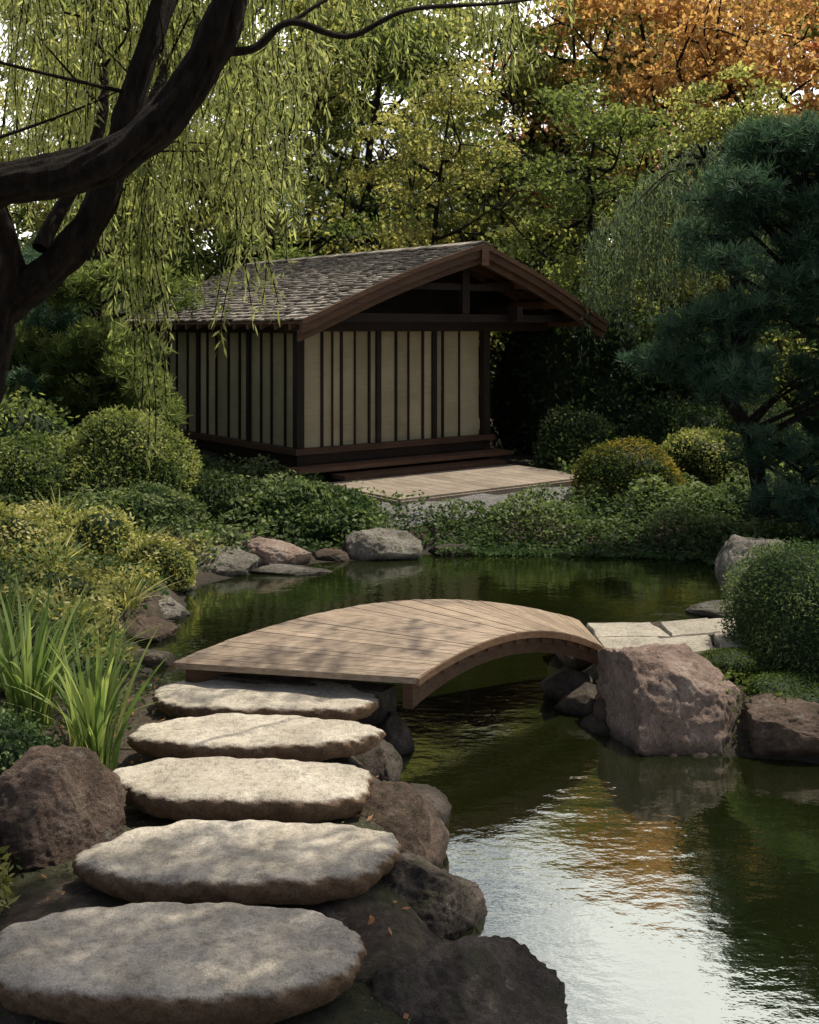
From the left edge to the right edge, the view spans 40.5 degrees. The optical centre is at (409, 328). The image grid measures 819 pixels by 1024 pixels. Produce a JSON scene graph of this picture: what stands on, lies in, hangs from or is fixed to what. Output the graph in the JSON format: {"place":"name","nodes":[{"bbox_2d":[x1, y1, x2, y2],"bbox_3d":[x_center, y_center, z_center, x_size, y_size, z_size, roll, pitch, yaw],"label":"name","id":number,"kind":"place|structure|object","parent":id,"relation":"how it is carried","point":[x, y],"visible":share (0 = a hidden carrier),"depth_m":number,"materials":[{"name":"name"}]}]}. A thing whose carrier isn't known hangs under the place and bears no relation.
{"place":"outdoors","nodes":[
{"label":"outdoors","id":0,"kind":"place"},
{"bbox_2d":[0,413,818,1023],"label":"ground","id":1,"kind":"structure","parent":0,"point":[382,943],"depth_m":4.57,"materials":[{"name":"soil"}]},
{"bbox_2d":[0,846,19,912],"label":"leafy shrub","id":2,"kind":"object","parent":1,"relation":"on","point":[6,889],"visible":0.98,"depth_m":4.41,"materials":[{"name":"green plant"}]},
{"bbox_2d":[0,555,30,617],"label":"leafy shrub","id":3,"kind":"object","parent":1,"relation":"on","point":[5,574],"visible":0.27,"depth_m":8.72,"materials":[{"name":"green plant"}]},
{"bbox_2d":[0,702,64,774],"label":"leafy shrub","id":4,"kind":"object","parent":1,"relation":"on","point":[16,741],"visible":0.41,"depth_m":5.39,"materials":[{"name":"green plant"}]},
{"bbox_2d":[0,495,74,563],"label":"sunny shrub","id":5,"kind":"object","parent":1,"relation":"on","point":[6,519],"visible":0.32,"depth_m":9.94,"materials":[{"name":"green plant"}]},
{"bbox_2d":[10,117,64,245],"bbox_3d":[-13.873,-3.848,30.630,10.802,12.089,9.205,0,0,-20],"label":"deciduous tree","id":6,"kind":"object","parent":1,"relation":"on","point":[20,217],"visible":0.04,"depth_m":31.37,"materials":[{"name":"green plant"}]},
{"bbox_2d":[0,429,82,509],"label":"clipped round shrub","id":7,"kind":"object","parent":1,"relation":"on","point":[28,465],"visible":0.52,"depth_m":12.40,"materials":[{"name":"green plant"}]},
{"bbox_2d":[0,380,84,455],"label":"rhododendron shrub","id":8,"kind":"object","parent":1,"relation":"on","point":[15,414],"visible":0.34,"depth_m":13.16,"materials":[{"name":"green plant"}]},
{"bbox_2d":[4,527,91,571],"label":"grass tuft","id":9,"kind":"object","parent":1,"relation":"on","point":[56,557],"visible":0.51,"depth_m":9.74,"materials":[{"name":"green plant"}]},
{"bbox_2d":[5,231,91,415],"bbox_3d":[-6.172,0.428,15.309,3.658,3.944,3.222,0,0,0],"label":"pine shrub","id":10,"kind":"object","parent":1,"relation":"on","point":[30,254],"visible":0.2,"depth_m":15.26,"materials":[{"name":"green plant"}]},
{"bbox_2d":[0,609,107,693],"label":"leafy shrub","id":11,"kind":"object","parent":1,"relation":"on","point":[53,622],"visible":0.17,"depth_m":7.29,"materials":[{"name":"green plant"}]},
{"bbox_2d":[0,570,114,690],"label":"iris plant","id":12,"kind":"object","parent":1,"relation":"on","point":[53,627],"visible":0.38,"depth_m":6.99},
{"bbox_2d":[6,552,114,620],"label":"leafy shrub","id":13,"kind":"object","parent":1,"relation":"on","point":[72,583],"visible":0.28,"depth_m":8.86,"materials":[{"name":"green plant"}]},
{"bbox_2d":[0,568,125,731],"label":"iris plant","id":14,"kind":"object","parent":1,"relation":"on","point":[33,673],"visible":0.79,"depth_m":6.16,"materials":[{"name":"plant"}]},
{"bbox_2d":[0,744,127,872],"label":"dark rock","id":15,"kind":"object","parent":1,"relation":"on","point":[64,803],"visible":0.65,"depth_m":4.82,"materials":[{"name":"stone"}]},
{"bbox_2d":[14,577,135,631],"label":"grass tuft","id":16,"kind":"object","parent":1,"relation":"on","point":[69,614],"visible":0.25,"depth_m":8.26,"materials":[{"name":"green plant"}]},
{"bbox_2d":[0,664,165,906],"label":"groundcover","id":17,"kind":"object","parent":1,"relation":"on","point":[140,684],"visible":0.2,"depth_m":6.68,"materials":[{"name":"green plant"}]},
{"bbox_2d":[0,624,175,746],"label":"iris plant","id":18,"kind":"object","parent":1,"relation":"on","point":[66,702],"visible":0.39,"depth_m":6.16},
{"bbox_2d":[35,500,144,566],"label":"sunny shrub","id":19,"kind":"object","parent":1,"relation":"on","point":[104,526],"visible":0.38,"depth_m":10.54,"materials":[{"name":"green plant"}]},
{"bbox_2d":[7,263,188,436],"bbox_3d":[-5.608,0.787,20.022,4.701,3.996,3.388,0,0,-26],"label":"laurel hedge","id":20,"kind":"object","parent":1,"relation":"on","point":[119,299],"visible":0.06,"depth_m":19.21,"materials":[{"name":"green plant"}]},
{"bbox_2d":[39,612,167,770],"bbox_3d":[-1.543,1.895,5.661,0.673,0.770,0.772,0,0,0],"label":"iris plant","id":21,"kind":"object","parent":1,"relation":"on","point":[93,721],"visible":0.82,"depth_m":5.64,"materials":[{"name":"plant"}]},
{"bbox_2d":[0,0,211,268],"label":"distant tree","id":22,"kind":"object","parent":1,"relation":"on","point":[2,77],"visible":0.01,"depth_m":39.24,"materials":[{"name":"green plant"}]},
{"bbox_2d":[10,251,203,429],"bbox_3d":[-4.270,0.678,14.904,2.963,3.444,2.386,0,0,0],"label":"pine shrub","id":23,"kind":"object","parent":1,"relation":"on","point":[93,351],"visible":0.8,"depth_m":14.38,"materials":[{"name":"green plant"}]},
{"bbox_2d":[60,604,163,662],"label":"grass tuft","id":24,"kind":"object","parent":1,"relation":"on","point":[101,642],"visible":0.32,"depth_m":7.67,"materials":[{"name":"green plant"}]},
{"bbox_2d":[0,0,231,276],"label":"deciduous tree","id":25,"kind":"object","parent":1,"relation":"on","point":[55,5],"visible":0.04,"depth_m":29.90,"materials":[{"name":"green plant"}]},
{"bbox_2d":[0,500,234,670],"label":"groundcover","id":26,"kind":"object","parent":1,"relation":"on","point":[107,603],"visible":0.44,"depth_m":9.52,"materials":[{"name":"green plant"}]},
{"bbox_2d":[33,172,213,287],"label":"undergrowth","id":27,"kind":"object","parent":1,"relation":"on","point":[186,273],"depth_m":36.05,"materials":[{"name":"green plant"}]},
{"bbox_2d":[61,404,202,509],"bbox_3d":[-3.276,1.649,12.998,1.732,1.560,1.726,0,0,0],"label":"clipped round shrub","id":28,"kind":"object","parent":1,"relation":"on","point":[110,448],"visible":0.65,"depth_m":12.62,"materials":[{"name":"green plant"}]},
{"bbox_2d":[0,8,273,298],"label":"deciduous tree","id":29,"kind":"object","parent":1,"relation":"on","point":[95,254],"visible":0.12,"depth_m":22.25,"materials":[{"name":"green plant"}]},
{"bbox_2d":[98,569,179,610],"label":"grass tuft","id":30,"kind":"object","parent":1,"relation":"on","point":[127,596],"visible":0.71,"depth_m":9.23,"materials":[{"name":"green plant"}]},
{"bbox_2d":[117,614,177,642],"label":"shore rock","id":31,"kind":"object","parent":1,"relation":"on","point":[166,629],"visible":0.5,"depth_m":8.96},
{"bbox_2d":[130,648,174,667],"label":"shore rock","id":32,"kind":"object","parent":1,"relation":"on","point":[153,658],"visible":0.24,"depth_m":8.20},
{"bbox_2d":[95,478,211,534],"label":"broadleaf shrub","id":33,"kind":"object","parent":1,"relation":"on","point":[160,499],"visible":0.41,"depth_m":12.07,"materials":[{"name":"green plant"}]},
{"bbox_2d":[112,538,197,591],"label":"sunny shrub","id":34,"kind":"object","parent":1,"relation":"on","point":[175,560],"visible":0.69,"depth_m":10.36,"materials":[{"name":"green plant"}]},
{"bbox_2d":[158,594,190,619],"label":"shore rock","id":35,"kind":"object","parent":1,"relation":"on","point":[172,608],"visible":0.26,"depth_m":9.58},
{"bbox_2d":[0,902,366,1023],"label":"stepping stone","id":36,"kind":"object","parent":1,"relation":"on","point":[181,963],"visible":1,"depth_m":3.76,"materials":[{"name":"stone"}]},
{"bbox_2d":[0,435,435,555],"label":"groundcover","id":37,"kind":"object","parent":1,"relation":"on","point":[274,476],"visible":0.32,"depth_m":12.34,"materials":[{"name":"green plant"}]},
{"bbox_2d":[184,467,261,530],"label":"broadleaf shrub","id":38,"kind":"object","parent":1,"relation":"on","point":[216,489],"visible":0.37,"depth_m":12.73,"materials":[{"name":"green plant"}]},
{"bbox_2d":[194,545,261,576],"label":"shore rock","id":39,"kind":"object","parent":1,"relation":"on","point":[238,562],"visible":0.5,"depth_m":11.30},
{"bbox_2d":[139,204,316,289],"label":"undergrowth","id":40,"kind":"object","parent":1,"relation":"on","point":[216,265],"depth_m":26.37,"materials":[{"name":"green plant"}]},
{"bbox_2d":[72,819,401,905],"bbox_3d":[-0.707,2.210,4.598,1.350,0.146,0.564,0,0,0],"label":"stepping stone","id":41,"kind":"object","parent":1,"relation":"on","point":[249,862],"visible":0.98,"depth_m":4.48,"materials":[{"name":"stone"}]},
{"bbox_2d":[53,1,426,273],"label":"distant tree","id":42,"kind":"object","parent":1,"relation":"on","point":[329,159],"visible":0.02,"depth_m":41.81,"materials":[{"name":"green plant"}]},
{"bbox_2d":[113,756,373,823],"bbox_3d":[-0.821,2.210,5.332,1.301,0.146,0.547,0,0,0],"label":"stepping stone","id":43,"kind":"object","parent":1,"relation":"on","point":[232,789],"visible":0.93,"depth_m":5.20,"materials":[{"name":"stone"}]},
{"bbox_2d":[100,73,387,287],"bbox_3d":[-3.491,-1.926,25.610,7.852,8.369,6.691,0,0,-5],"label":"deciduous tree","id":44,"kind":"object","parent":1,"relation":"on","point":[290,254],"visible":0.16,"depth_m":25.51,"materials":[{"name":"green plant"}]},
{"bbox_2d":[126,713,385,761],"bbox_3d":[-0.815,2.203,5.981,1.382,0.131,0.494,0,0,0],"label":"stepping stone","id":45,"kind":"object","parent":1,"relation":"on","point":[283,737],"visible":0.95,"depth_m":5.86,"materials":[{"name":"stone"}]},
{"bbox_2d":[152,679,378,720],"bbox_3d":[-0.861,2.214,6.582,1.368,0.136,0.533,0,0,0],"label":"stepping stone","id":46,"kind":"object","parent":1,"relation":"on","point":[325,700],"visible":0.94,"depth_m":6.47,"materials":[{"name":"stone"}]},
{"bbox_2d":[239,536,311,565],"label":"shore rock","id":47,"kind":"object","parent":1,"relation":"on","point":[270,551],"visible":0.52,"depth_m":11.62,"materials":[{"name":"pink stone"}]},
{"bbox_2d":[121,0,442,265],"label":"deciduous tree","id":48,"kind":"object","parent":1,"relation":"on","point":[337,96],"visible":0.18,"depth_m":32.40,"materials":[{"name":"green plant"}]},
{"bbox_2d":[0,0,581,469],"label":"willow tree","id":49,"kind":"object","parent":1,"relation":"on","point":[96,168],"visible":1,"depth_m":7.35,"materials":[{"name":"green plant"}]},
{"bbox_2d":[250,564,332,575],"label":"flat shore rock","id":50,"kind":"object","parent":1,"relation":"on","point":[290,569],"visible":0.65,"depth_m":11.32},
{"bbox_2d":[207,185,404,267],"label":"undergrowth","id":51,"kind":"object","parent":1,"relation":"on","point":[335,244],"visible":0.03,"depth_m":36.90,"materials":[{"name":"green plant"}]},
{"bbox_2d":[252,479,389,545],"bbox_3d":[-1.057,2.135,12.868,1.677,0.799,1.204,0,0,0],"label":"broadleaf shrub","id":52,"kind":"object","parent":1,"relation":"on","point":[323,509],"visible":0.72,"depth_m":12.59,"materials":[{"name":"green plant"}]},
{"bbox_2d":[312,547,349,561],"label":"shore rock","id":53,"kind":"object","parent":1,"relation":"on","point":[332,554],"visible":0.6,"depth_m":11.97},
{"bbox_2d":[122,240,608,505],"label":"japanese garden pavilion","id":54,"kind":"structure","parent":1,"relation":"on","point":[364,366],"depth_m":16.80,"materials":[{"name":"brown wood"}]},
{"bbox_2d":[224,0,522,250],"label":"deciduous tree","id":55,"kind":"object","parent":1,"relation":"on","point":[401,89],"visible":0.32,"depth_m":31.89,"materials":[{"name":"green plant"}]},
{"bbox_2d":[354,739,402,781],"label":"path edge rock","id":56,"kind":"object","parent":1,"relation":"on","point":[382,761],"visible":0.26,"depth_m":6.09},
{"bbox_2d":[344,527,422,560],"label":"shore rock","id":57,"kind":"object","parent":1,"relation":"on","point":[379,543],"visible":0.66,"depth_m":12.03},
{"bbox_2d":[250,0,519,233],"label":"distant tree","id":58,"kind":"object","parent":1,"relation":"on","point":[344,160],"visible":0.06,"depth_m":40.84,"materials":[{"name":"green plant"}]},
{"bbox_2d":[172,599,603,725],"bbox_3d":[0.079,2.286,7.026,3.000,0.928,1.061,0,0,-24],"label":"arched wooden footbridge","id":59,"kind":"object","parent":1,"relation":"on","point":[420,649],"visible":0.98,"depth_m":6.82,"materials":[{"name":"brown wood"}]},
{"bbox_2d":[374,712,414,755],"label":"path edge rock","id":60,"kind":"object","parent":1,"relation":"on","point":[393,726],"visible":0.33,"depth_m":6.56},
{"bbox_2d":[356,780,448,867],"bbox_3d":[-0.066,2.441,5.293,0.513,0.501,0.615,0,0,0],"label":"path edge rock","id":61,"kind":"object","parent":1,"relation":"on","point":[411,821],"visible":0.43,"depth_m":5.18,"materials":[{"name":"stone"}]},
{"bbox_2d":[260,0,564,246],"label":"distant tree","id":62,"kind":"object","parent":1,"relation":"on","point":[460,14],"visible":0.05,"depth_m":44.51,"materials":[{"name":"green plant"}]},
{"bbox_2d":[321,56,537,350],"bbox_3d":[-0.084,-1.746,24.230,5.827,8.140,5.532,0,0,9],"label":"deciduous tree","id":63,"kind":"object","parent":1,"relation":"on","point":[451,152],"visible":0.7,"depth_m":23.85,"materials":[{"name":"green plant"}]},
{"bbox_2d":[409,783,451,823],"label":"path edge rock","id":64,"kind":"object","parent":1,"relation":"on","point":[441,804],"visible":0.3,"depth_m":5.72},
{"bbox_2d":[381,853,487,938],"bbox_3d":[-0.036,2.504,4.731,0.610,0.573,0.605,0,0,-44],"label":"path edge rock","id":65,"kind":"object","parent":1,"relation":"on","point":[444,903],"visible":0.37,"depth_m":4.58,"materials":[{"name":"stone"}]},
{"bbox_2d":[356,935,567,1023],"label":"path edge rock","id":66,"kind":"object","parent":1,"relation":"on","point":[494,979],"visible":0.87,"depth_m":3.86,"materials":[{"name":"stone"}]},
{"bbox_2d":[344,0,673,263],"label":"deciduous tree","id":67,"kind":"object","parent":1,"relation":"on","point":[503,230],"visible":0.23,"depth_m":31.48,"materials":[{"name":"green plant"}]},
{"bbox_2d":[440,126,642,302],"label":"undergrowth","id":68,"kind":"object","parent":1,"relation":"on","point":[478,197],"visible":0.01,"depth_m":35.75,"materials":[{"name":"green plant"}]},
{"bbox_2d":[433,0,692,291],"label":"deciduous tree","id":69,"kind":"object","parent":1,"relation":"on","point":[546,66],"visible":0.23,"depth_m":31.89,"materials":[{"name":"green plant"}]},
{"bbox_2d":[540,665,596,701],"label":"bank stone","id":70,"kind":"object","parent":1,"relation":"on","point":[560,684],"visible":0.59,"depth_m":7.43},
{"bbox_2d":[490,210,659,400],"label":"undergrowth","id":71,"kind":"object","parent":1,"relation":"on","point":[540,260],"visible":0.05,"depth_m":27.81,"materials":[{"name":"green plant"}]},
{"bbox_2d":[528,399,622,469],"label":"round shrub","id":72,"kind":"object","parent":1,"relation":"on","point":[567,435],"visible":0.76,"depth_m":17.11,"materials":[{"name":"green plant"}]},
{"bbox_2d":[554,682,596,716],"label":"bank stone","id":73,"kind":"object","parent":1,"relation":"on","point":[579,700],"visible":0.55,"depth_m":7.18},
{"bbox_2d":[490,268,673,455],"bbox_3d":[3.131,0.752,19.652,3.275,3.682,3.462,0,0,-39],"label":"laurel hedge","id":74,"kind":"object","parent":1,"relation":"on","point":[538,374],"visible":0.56,"depth_m":19.00,"materials":[{"name":"green plant"}]},
{"bbox_2d":[455,0,717,248],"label":"distant tree","id":75,"kind":"object","parent":1,"relation":"on","point":[523,135],"visible":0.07,"depth_m":39.74,"materials":[{"name":"green plant"}]},
{"bbox_2d":[448,77,729,319],"bbox_3d":[3.828,-1.489,23.316,5.944,7.661,5.213,0,0,-42],"label":"deciduous tree","id":76,"kind":"object","parent":1,"relation":"on","point":[588,195],"visible":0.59,"depth_m":22.52,"materials":[{"name":"green plant"}]},
{"bbox_2d":[580,713,609,736],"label":"bank stone","id":77,"kind":"object","parent":1,"relation":"on","point":[593,723],"visible":0.48,"depth_m":6.89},
{"bbox_2d":[434,473,818,565],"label":"groundcover","id":78,"kind":"object","parent":1,"relation":"on","point":[594,522],"visible":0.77,"depth_m":12.69,"materials":[{"name":"green plant"}]},
{"bbox_2d":[568,435,688,507],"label":"clipped round shrub","id":79,"kind":"object","parent":1,"relation":"on","point":[614,464],"visible":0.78,"depth_m":13.84,"materials":[{"name":"green plant"}]},
{"bbox_2d":[494,0,818,293],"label":"deciduous tree","id":80,"kind":"object","parent":1,"relation":"on","point":[640,88],"visible":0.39,"depth_m":29.84,"materials":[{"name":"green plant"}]},
{"bbox_2d":[595,643,740,755],"bbox_3d":[1.617,2.402,6.877,0.914,0.845,0.834,0,0,0],"label":"granite boulder","id":81,"kind":"object","parent":1,"relation":"on","point":[669,699],"visible":0.66,"depth_m":6.61,"materials":[{"name":"stone"}]},
{"bbox_2d":[587,618,748,654],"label":"flagstone path","id":82,"kind":"structure","parent":1,"relation":"on","point":[698,636],"depth_m":7.85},
{"bbox_2d":[612,382,728,447],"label":"laurel hedge","id":83,"kind":"object","parent":1,"relation":"on","point":[659,421],"visible":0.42,"depth_m":16.92,"materials":[{"name":"green plant"}]},
{"bbox_2d":[551,456,818,516],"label":"groundcover","id":84,"kind":"object","parent":1,"relation":"on","point":[569,470],"visible":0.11,"depth_m":13.56,"materials":[{"name":"green plant"}]},
{"bbox_2d":[577,136,812,395],"bbox_3d":[5.013,-0.448,18.480,4.682,5.504,3.797,0,0,0],"label":"weeping willow","id":85,"kind":"object","parent":1,"relation":"on","point":[655,228],"visible":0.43,"depth_m":18.05,"materials":[{"name":"green plant"}]},
{"bbox_2d":[571,0,818,245],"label":"distant tree","id":86,"kind":"object","parent":1,"relation":"on","point":[722,98],"visible":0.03,"depth_m":39.36,"materials":[{"name":"orange plant"}]},
{"bbox_2d":[684,599,732,617],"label":"flat shore rock","id":87,"kind":"object","parent":1,"relation":"on","point":[709,608],"visible":0.36,"depth_m":9.67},
{"bbox_2d":[609,60,808,325],"bbox_3d":[6.997,-1.597,24.371,5.974,7.832,4.754,0,0,-25],"label":"deciduous tree","id":88,"kind":"object","parent":1,"relation":"on","point":[723,118],"visible":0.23,"depth_m":23.34,"materials":[{"name":"green plant"}]},
{"bbox_2d":[657,425,764,490],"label":"clipped round shrub","id":89,"kind":"object","parent":1,"relation":"on","point":[691,452],"visible":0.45,"depth_m":14.72,"materials":[{"name":"green plant"}]},
{"bbox_2d":[614,106,818,539],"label":"pine tree","id":90,"kind":"object","parent":1,"relation":"on","point":[779,152],"visible":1,"depth_m":11.97,"materials":[{"name":"green plant"}]},
{"bbox_2d":[627,0,818,293],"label":"deciduous tree","id":91,"kind":"object","parent":1,"relation":"on","point":[683,27],"visible":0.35,"depth_m":29.62,"materials":[{"name":"orange plant"}]},
{"bbox_2d":[634,289,818,415],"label":"laurel hedge","id":92,"kind":"object","parent":1,"relation":"on","point":[788,399],"visible":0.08,"depth_m":18.70,"materials":[{"name":"green plant"}]},
{"bbox_2d":[699,647,783,685],"bbox_3d":[2.162,2.220,7.315,0.998,0.254,0.514,0,0,0],"label":"moss mound","id":93,"kind":"object","parent":1,"relation":"on","point":[738,660],"visible":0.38,"depth_m":7.18,"materials":[{"name":"green plant"}]},
{"bbox_2d":[686,486,818,553],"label":"groundcover","id":94,"kind":"object","parent":1,"relation":"on","point":[737,529],"visible":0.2,"depth_m":12.31,"materials":[{"name":"green plant"}]},
{"bbox_2d":[714,534,792,598],"bbox_3d":[3.227,2.382,10.308,0.788,0.876,0.654,0,0,0],"label":"upright rock","id":95,"kind":"object","parent":1,"relation":"on","point":[730,548],"visible":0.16,"depth_m":10.21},
{"bbox_2d":[710,393,814,480],"bbox_3d":[5.166,1.703,16.389,2.020,1.552,1.428,0,0,0],"label":"clipped round shrub","id":96,"kind":"object","parent":1,"relation":"on","point":[774,410],"visible":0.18,"depth_m":16.12,"materials":[{"name":"green plant"}]},
{"bbox_2d":[712,0,818,261],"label":"distant tree","id":97,"kind":"object","parent":1,"relation":"on","point":[814,30],"visible":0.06,"depth_m":38.53,"materials":[{"name":"orange plant"}]},
{"bbox_2d":[714,421,818,539],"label":"juniper shrub","id":98,"kind":"object","parent":1,"relation":"on","point":[797,496],"visible":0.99,"depth_m":11.90,"materials":[{"name":"green plant"}]},
{"bbox_2d":[717,667,816,750],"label":"groundcover","id":99,"kind":"object","parent":1,"relation":"on","point":[727,675],"visible":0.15,"depth_m":6.74,"materials":[{"name":"green plant"}]},
{"bbox_2d":[717,533,818,677],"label":"clipped round shrub","id":100,"kind":"object","parent":1,"relation":"on","point":[774,603],"visible":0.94,"depth_m":7.35,"materials":[{"name":"green plant"}]},
{"bbox_2d":[740,693,818,757],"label":"shore boulder","id":101,"kind":"object","parent":1,"relation":"on","point":[780,726],"visible":0.8,"depth_m":6.46,"materials":[{"name":"stone"}]},
{"bbox_2d":[741,668,818,702],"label":"moss mound","id":102,"kind":"object","parent":1,"relation":"on","point":[788,684],"visible":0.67,"depth_m":6.84,"materials":[{"name":"green plant"}]},
{"bbox_2d":[765,0,818,279],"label":"deciduous tree","id":103,"kind":"object","parent":1,"relation":"on","point":[813,45],"visible":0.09,"depth_m":33.30,"materials":[{"name":"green plant"}]},
{"bbox_2d":[784,325,818,442],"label":"laurel hedge","id":104,"kind":"object","parent":1,"relation":"on","point":[810,423],"visible":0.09,"depth_m":18.57,"materials":[{"name":"green plant"}]},
{"bbox_2d":[0,0,818,274],"label":"sky","id":105,"kind":"structure","parent":0,"point":[543,16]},
{"bbox_2d":[138,554,818,1023],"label":"pond water","id":106,"kind":"structure","parent":0,"point":[616,880],"depth_m":5.71,"materials":[{"name":"liquid"}]},
{"bbox_2d":[378,487,601,529],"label":"gravel path","id":107,"kind":"structure","parent":0,"point":[489,499],"depth_m":13.68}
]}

